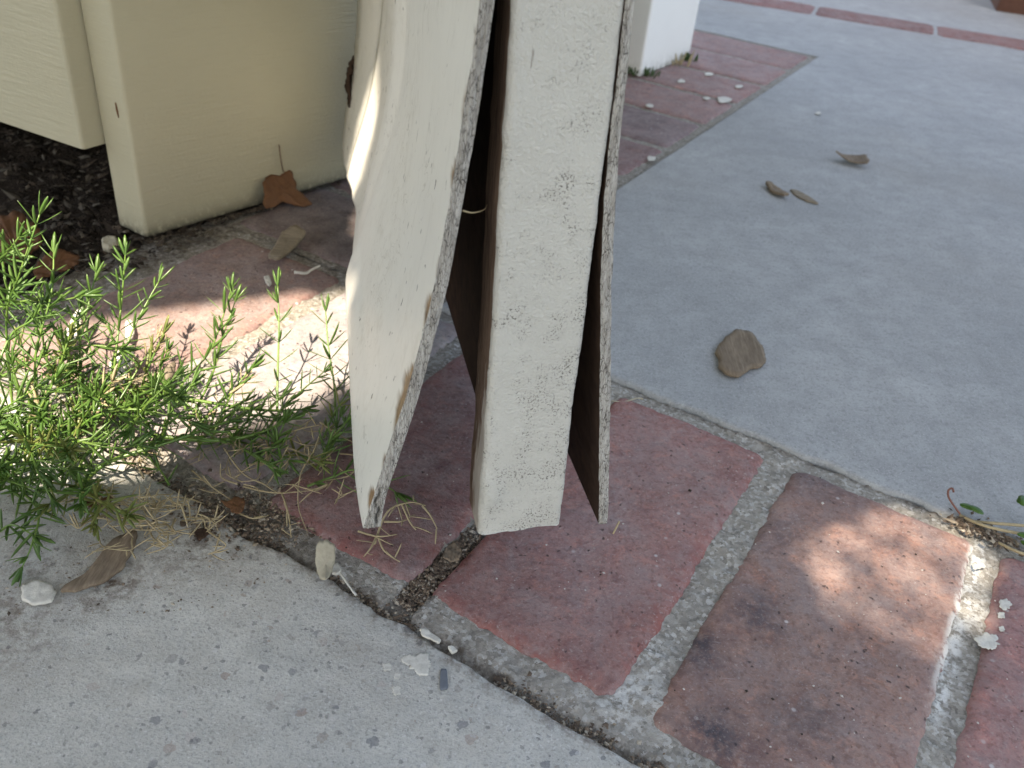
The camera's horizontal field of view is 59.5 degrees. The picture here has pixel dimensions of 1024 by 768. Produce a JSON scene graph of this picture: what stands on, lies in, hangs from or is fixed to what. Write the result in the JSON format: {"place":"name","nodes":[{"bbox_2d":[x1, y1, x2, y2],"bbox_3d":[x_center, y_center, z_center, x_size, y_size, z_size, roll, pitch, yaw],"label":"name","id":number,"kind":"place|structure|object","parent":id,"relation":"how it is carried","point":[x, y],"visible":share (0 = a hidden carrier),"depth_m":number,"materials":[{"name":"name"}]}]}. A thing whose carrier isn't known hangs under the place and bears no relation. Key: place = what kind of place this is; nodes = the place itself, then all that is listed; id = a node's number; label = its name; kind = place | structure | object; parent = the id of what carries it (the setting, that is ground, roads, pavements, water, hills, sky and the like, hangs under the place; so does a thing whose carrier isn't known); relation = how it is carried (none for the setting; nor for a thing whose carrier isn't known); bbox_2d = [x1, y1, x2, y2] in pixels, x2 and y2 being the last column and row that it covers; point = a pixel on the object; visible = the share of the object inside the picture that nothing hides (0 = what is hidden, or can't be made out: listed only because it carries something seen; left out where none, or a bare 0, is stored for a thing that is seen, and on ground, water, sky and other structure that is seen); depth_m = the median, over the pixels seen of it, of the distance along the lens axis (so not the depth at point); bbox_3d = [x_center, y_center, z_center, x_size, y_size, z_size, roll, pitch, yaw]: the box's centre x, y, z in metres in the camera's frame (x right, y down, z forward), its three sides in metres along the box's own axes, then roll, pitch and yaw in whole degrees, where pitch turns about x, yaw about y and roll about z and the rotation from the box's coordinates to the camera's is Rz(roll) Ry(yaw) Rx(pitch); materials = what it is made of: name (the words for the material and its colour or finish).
{"place":"outdoors","nodes":[
{"label":"outdoors","id":0,"kind":"place"},
{"bbox_2d":[0,122,262,303],"bbox_3d":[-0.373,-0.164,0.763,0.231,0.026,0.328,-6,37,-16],"label":"mulch","id":1,"kind":"object","parent":0,"point":[84,216],"visible":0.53,"depth_m":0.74,"materials":[{"name":"brown wood"}]},
{"bbox_2d":[0,210,41,262],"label":"dead leaf","id":2,"kind":"object","parent":1,"relation":"on","point":[8,223],"visible":0.38,"depth_m":0.68,"materials":[{"name":"brown plant"}]},
{"bbox_2d":[33,249,79,278],"bbox_3d":[-0.328,-0.085,0.642,0.026,0.007,0.041,6,35,0],"label":"dead leaf","id":3,"kind":"object","parent":1,"relation":"on","point":[64,257],"visible":0.91,"depth_m":0.65,"materials":[{"name":"brown plant"}]},
{"bbox_2d":[101,235,118,252],"bbox_3d":[-0.304,-0.106,0.678,0.011,0.007,0.020,-10,38,-22],"label":"pebble","id":4,"kind":"object","parent":1,"relation":"on","point":[109,242],"visible":0.98,"depth_m":0.67,"materials":[{"name":"white stone"}]},
{"bbox_2d":[0,389,639,767],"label":"concrete slab","id":5,"kind":"structure","parent":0,"point":[289,672],"depth_m":0.38,"materials":[{"name":"grey concrete"}]},
{"bbox_2d":[21,580,56,605],"bbox_3d":[-0.215,0.095,0.406,0.017,0.002,0.014,6,35,0],"label":"paint flake","id":6,"kind":"object","parent":5,"relation":"on","point":[36,592],"visible":1,"depth_m":0.41,"materials":[{"name":"white paint"}]},
{"bbox_2d":[60,530,137,592],"bbox_3d":[-0.191,0.085,0.421,0.015,0.005,0.044,15,36,13],"label":"bark strip","id":7,"kind":"object","parent":5,"relation":"on","point":[106,565],"visible":1,"depth_m":0.42,"materials":[{"name":"brown plant"}]},
{"bbox_2d":[87,496,111,507],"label":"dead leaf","id":8,"kind":"object","parent":5,"relation":"on","point":[104,498],"visible":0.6,"depth_m":0.45,"materials":[{"name":"brown plant"}]},
{"bbox_2d":[50,452,228,560],"bbox_3d":[-0.183,0.062,0.439,0.065,0.024,0.096,-24,45,-36],"label":"dry tuft","id":9,"kind":"object","parent":5,"relation":"on","point":[159,543],"visible":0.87,"depth_m":0.44,"materials":[{"name":"plant"}]},
{"bbox_2d":[193,528,212,541],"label":"dead leaf","id":10,"kind":"object","parent":5,"relation":"on","point":[200,534],"visible":1,"depth_m":0.44,"materials":[{"name":"brown plant"}]},
{"bbox_2d":[339,572,356,595],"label":"twig","id":11,"kind":"object","parent":5,"relation":"on","point":[348,584],"visible":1,"depth_m":0.42,"materials":[{"name":"wood"}]},
{"bbox_2d":[382,662,391,670],"bbox_3d":[-0.055,0.124,0.392,0.004,0.001,0.004,6,35,0],"label":"paint splash","id":12,"kind":"object","parent":5,"relation":"on","point":[386,666],"visible":1,"depth_m":0.39,"materials":[{"name":"white paint"}]},
{"bbox_2d":[392,685,400,695],"bbox_3d":[-0.049,0.131,0.383,0.004,0.001,0.005,6,35,0],"label":"paint splash","id":13,"kind":"object","parent":5,"relation":"on","point":[396,690],"visible":1,"depth_m":0.38,"materials":[{"name":"white paint"}]},
{"bbox_2d":[394,673,400,678],"bbox_3d":[-0.050,0.127,0.389,0.003,0.001,0.003,6,35,0],"label":"paint splash","id":14,"kind":"object","parent":5,"relation":"on","point":[397,675],"visible":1,"depth_m":0.39,"materials":[{"name":"white paint"}]},
{"bbox_2d":[401,654,415,665],"bbox_3d":[-0.045,0.122,0.396,0.007,0.001,0.006,6,35,0],"label":"paint splash","id":15,"kind":"object","parent":5,"relation":"on","point":[407,659],"visible":1,"depth_m":0.40,"materials":[{"name":"white paint"}]},
{"bbox_2d":[409,652,430,675],"bbox_3d":[-0.041,0.123,0.395,0.010,0.001,0.013,6,35,0],"label":"paint splash","id":16,"kind":"object","parent":5,"relation":"on","point":[421,665],"visible":1,"depth_m":0.39,"materials":[{"name":"white paint"}]},
{"bbox_2d":[440,669,447,690],"bbox_3d":[-0.029,0.128,0.389,0.004,0.001,0.011,6,35,0],"label":"pebble","id":17,"kind":"object","parent":5,"relation":"on","point":[443,680],"visible":1,"depth_m":0.39,"materials":[{"name":"grey stone"}]},
{"bbox_2d":[0,31,1023,767],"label":"brick paving","id":18,"kind":"structure","parent":0,"point":[790,577],"depth_m":0.47,"materials":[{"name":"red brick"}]},
{"bbox_2d":[67,307,81,346],"bbox_3d":[-0.276,-0.034,0.564,0.008,0.016,0.031,6,35,0],"label":"paint flake","id":19,"kind":"object","parent":18,"relation":"on","point":[75,334],"visible":0.14,"depth_m":0.56,"materials":[{"name":"white paint"}]},
{"bbox_2d":[98,345,133,408],"bbox_3d":[-0.233,-0.001,0.526,0.013,0.013,0.061,0,35,-9],"label":"paint flake","id":20,"kind":"object","parent":18,"relation":"on","point":[122,370],"visible":0.23,"depth_m":0.54,"materials":[{"name":"white paint"}]},
{"bbox_2d":[80,361,175,437],"bbox_3d":[-0.226,0.007,0.522,0.023,0.005,0.080,18,37,16],"label":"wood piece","id":21,"kind":"object","parent":18,"relation":"on","point":[169,371],"visible":0.22,"depth_m":0.54,"materials":[{"name":"beige wood"}]},
{"bbox_2d":[125,319,134,340],"bbox_3d":[-0.247,-0.034,0.580,0.006,0.003,0.026,-8,37,-19],"label":"paint flake","id":22,"kind":"object","parent":18,"relation":"on","point":[128,329],"visible":0.79,"depth_m":0.58,"materials":[{"name":"white paint"}]},
{"bbox_2d":[0,190,416,586],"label":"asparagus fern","id":23,"kind":"object","parent":18,"relation":"on","point":[51,441],"visible":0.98,"depth_m":0.48,"materials":[{"name":"green plant"}]},
{"bbox_2d":[112,182,340,241],"bbox_3d":[-0.171,-0.172,0.796,0.353,0.005,0.044,-24,45,-36],"label":"dirt line","id":24,"kind":"object","parent":18,"relation":"on","point":[233,216],"visible":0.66,"depth_m":0.73,"materials":[{"name":"brown soil"}]},
{"bbox_2d":[264,275,271,285],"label":"paint flake","id":25,"kind":"object","parent":18,"relation":"on","point":[268,282],"visible":1,"depth_m":0.65,"materials":[{"name":"white paint"}]},
{"bbox_2d":[188,410,355,537],"bbox_3d":[-0.131,0.039,0.484,0.112,0.018,0.078,18,37,17],"label":"dry tuft","id":26,"kind":"object","parent":18,"relation":"on","point":[270,457],"visible":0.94,"depth_m":0.48,"materials":[{"name":"plant"}]},
{"bbox_2d":[262,145,311,208],"bbox_3d":[-0.193,-0.173,0.750,0.043,0.050,0.026,-17,41,-30],"label":"dead leaf","id":27,"kind":"object","parent":18,"relation":"on","point":[279,189],"visible":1,"depth_m":0.76,"materials":[{"name":"brown plant"}]},
{"bbox_2d":[268,225,305,259],"bbox_3d":[-0.174,-0.108,0.695,0.018,0.006,0.058,6,35,0],"label":"dead leaf","id":28,"kind":"object","parent":18,"relation":"on","point":[290,239],"visible":1,"depth_m":0.70,"materials":[{"name":"brown plant"}]},
{"bbox_2d":[294,265,320,274],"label":"twig","id":29,"kind":"object","parent":18,"relation":"on","point":[307,272],"visible":1,"depth_m":0.67,"materials":[{"name":"wood"}]},
{"bbox_2d":[315,539,334,579],"bbox_3d":[-0.090,0.085,0.428,0.010,0.010,0.020,6,35,0],"label":"paint flake","id":30,"kind":"object","parent":18,"relation":"on","point":[325,556],"visible":1,"depth_m":0.43,"materials":[{"name":"beige paint"}]},
{"bbox_2d":[332,563,340,574],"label":"paint flake","id":31,"kind":"object","parent":18,"relation":"on","point":[336,569],"visible":1,"depth_m":0.43,"materials":[{"name":"white paint"}]},
{"bbox_2d":[3,456,679,767],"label":"dirt crumbs","id":32,"kind":"object","parent":18,"relation":"on","point":[438,566],"visible":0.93,"depth_m":0.45,"materials":[{"name":"brown soil"}]},
{"bbox_2d":[220,496,244,513],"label":"dead leaf","id":33,"kind":"object","parent":32,"relation":"on","point":[235,504],"visible":1,"depth_m":0.46,"materials":[{"name":"brown plant"}]},
{"bbox_2d":[443,542,461,561],"bbox_3d":[-0.030,0.085,0.449,0.010,0.002,0.013,6,35,0],"label":"bark chip","id":34,"kind":"object","parent":32,"relation":"on","point":[452,552],"visible":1,"depth_m":0.45,"materials":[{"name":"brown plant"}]},
{"bbox_2d":[357,495,436,561],"bbox_3d":[-0.058,0.073,0.453,0.046,0.014,0.031,-25,46,-37],"label":"dry sprig","id":35,"kind":"object","parent":18,"relation":"on","point":[377,536],"visible":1,"depth_m":0.46,"materials":[{"name":"plant"}]},
{"bbox_2d":[420,628,440,643],"bbox_3d":[-0.037,0.114,0.406,0.010,0.002,0.008,6,35,0],"label":"paint flake","id":36,"kind":"object","parent":18,"relation":"on","point":[427,633],"visible":1,"depth_m":0.41,"materials":[{"name":"white paint"}]},
{"bbox_2d":[448,646,456,653],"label":"paint flake","id":37,"kind":"object","parent":18,"relation":"on","point":[452,649],"visible":1,"depth_m":0.40,"materials":[{"name":"white paint"}]},
{"bbox_2d":[223,30,815,302],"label":"mortar joints","id":38,"kind":"object","parent":18,"relation":"on","point":[622,180],"visible":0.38,"depth_m":0.98,"materials":[{"name":"grey concrete"}]},
{"bbox_2d":[211,269,1023,760],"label":"grit","id":39,"kind":"object","parent":18,"relation":"on","point":[623,523],"visible":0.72,"depth_m":0.45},
{"bbox_2d":[611,397,642,401],"bbox_3d":[0.074,0.010,0.575,0.021,0.002,0.006,6,35,0],"label":"root fibre","id":40,"kind":"object","parent":18,"relation":"on","point":[628,400],"visible":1,"depth_m":0.58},
{"bbox_2d":[628,65,660,78],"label":"moss tuft","id":41,"kind":"object","parent":18,"relation":"on","point":[647,72],"visible":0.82,"depth_m":1.18,"materials":[{"name":"green plant"}]},
{"bbox_2d":[647,156,655,160],"bbox_3d":[0.145,-0.235,0.932,0.009,0.001,0.014,6,35,0],"label":"bird dropping","id":42,"kind":"object","parent":18,"relation":"on","point":[650,158],"visible":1,"depth_m":0.93,"materials":[{"name":"white"}]},
{"bbox_2d":[628,0,699,75],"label":"post","id":43,"kind":"object","parent":18,"relation":"on","point":[662,31],"visible":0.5,"depth_m":1.18,"materials":[{"name":"white paint"}]},
{"bbox_2d":[672,50,694,66],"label":"moss tuft","id":44,"kind":"object","parent":18,"relation":"on","point":[682,60],"visible":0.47,"depth_m":1.24,"materials":[{"name":"plant"}]},
{"bbox_2d":[682,52,697,61],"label":"moss tuft","id":45,"kind":"object","parent":18,"relation":"on","point":[687,56],"visible":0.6,"depth_m":1.26,"materials":[{"name":"green plant"}]},
{"bbox_2d":[717,97,730,102],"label":"paint flake","id":46,"kind":"object","parent":18,"relation":"on","point":[723,99],"visible":1,"depth_m":1.12,"materials":[{"name":"white paint"}]},
{"bbox_2d":[929,507,1023,556],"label":"joint litter","id":47,"kind":"object","parent":18,"relation":"on","point":[994,537],"visible":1,"depth_m":0.50,"materials":[{"name":"brown plant"}]},
{"bbox_2d":[972,563,985,569],"bbox_3d":[0.248,0.097,0.476,0.008,0.001,0.006,6,35,0],"label":"paint splash","id":48,"kind":"object","parent":18,"relation":"on","point":[978,566],"visible":1,"depth_m":0.48,"materials":[{"name":"white paint"}]},
{"bbox_2d":[973,632,999,649],"bbox_3d":[0.230,0.124,0.434,0.013,0.001,0.011,6,35,0],"label":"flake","id":49,"kind":"object","parent":18,"relation":"on","point":[986,640],"visible":1,"depth_m":0.43,"materials":[{"name":"white paint"}]},
{"bbox_2d":[998,612,1004,618],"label":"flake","id":50,"kind":"object","parent":18,"relation":"on","point":[1001,615],"visible":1,"depth_m":0.45,"materials":[{"name":"white paint"}]},
{"bbox_2d":[999,598,1011,610],"bbox_3d":[0.250,0.112,0.455,0.008,0.001,0.008,6,35,0],"label":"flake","id":51,"kind":"object","parent":18,"relation":"on","point":[1005,604],"visible":1,"depth_m":0.46,"materials":[{"name":"white paint"}]},
{"bbox_2d":[441,0,1023,548],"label":"concrete pavement","id":52,"kind":"structure","parent":0,"point":[875,304],"depth_m":0.76,"materials":[{"name":"grey concrete"}]},
{"bbox_2d":[715,329,765,377],"bbox_3d":[0.160,-0.022,0.629,0.036,0.003,0.063,6,35,0],"label":"bark chip","id":53,"kind":"object","parent":52,"relation":"on","point":[739,353],"visible":1,"depth_m":0.63,"materials":[{"name":"brown wood"}]},
{"bbox_2d":[765,181,788,195],"bbox_3d":[0.261,-0.193,0.887,0.012,0.005,0.033,-5,36,-15],"label":"bark sliver","id":54,"kind":"object","parent":52,"relation":"on","point":[773,188],"visible":1,"depth_m":0.89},
{"bbox_2d":[790,189,817,204],"bbox_3d":[0.287,-0.185,0.884,0.012,0.002,0.037,-13,39,-25],"label":"bark sliver","id":55,"kind":"object","parent":52,"relation":"on","point":[801,195],"visible":1,"depth_m":0.88,"materials":[{"name":"grey wood"}]},
{"bbox_2d":[836,150,869,163],"bbox_3d":[0.371,-0.249,0.976,0.037,0.009,0.026,18,37,16],"label":"dead leaf","id":56,"kind":"object","parent":52,"relation":"on","point":[860,159],"visible":1,"depth_m":0.97,"materials":[{"name":"plant"}]},
{"bbox_2d":[947,487,1023,555],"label":"weed","id":57,"kind":"object","parent":52,"relation":"on","point":[1020,500],"visible":1,"depth_m":0.50,"materials":[{"name":"plant"}]},
{"bbox_2d":[991,0,1023,14],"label":"planter","id":58,"kind":"object","parent":52,"relation":"on","point":[1013,6],"visible":1,"depth_m":1.78,"materials":[{"name":"brown ceramic"}]},
{"bbox_2d":[694,0,901,57],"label":"concrete pavement","id":59,"kind":"structure","parent":0,"point":[813,34],"depth_m":1.52,"materials":[{"name":"grey concrete"}]},
{"label":"ground","id":60,"kind":"structure","parent":0,"visible":0},
{"bbox_2d":[0,0,356,236],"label":"house wall","id":61,"kind":"structure","parent":60,"relation":"on","point":[188,112],"depth_m":0.67,"materials":[{"name":"paint"}]},
{"bbox_2d":[342,0,634,534],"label":"gate","id":62,"kind":"structure","parent":61,"relation":"attached to","point":[480,143],"depth_m":0.36,"materials":[{"name":"paint"}]},
{"bbox_2d":[344,55,353,107],"bbox_3d":[-0.129,-0.255,0.740,0.019,0.055,0.025,22,38,22],"label":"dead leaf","id":63,"kind":"object","parent":62,"relation":"attached to","point":[348,80],"visible":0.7,"depth_m":0.74,"materials":[{"name":"brown plant"}]},
{"bbox_2d":[725,0,1023,50],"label":"brick edging","id":64,"kind":"object","parent":60,"relation":"on","point":[959,34],"visible":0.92,"depth_m":1.60,"materials":[{"name":"red brick"}]}
]}

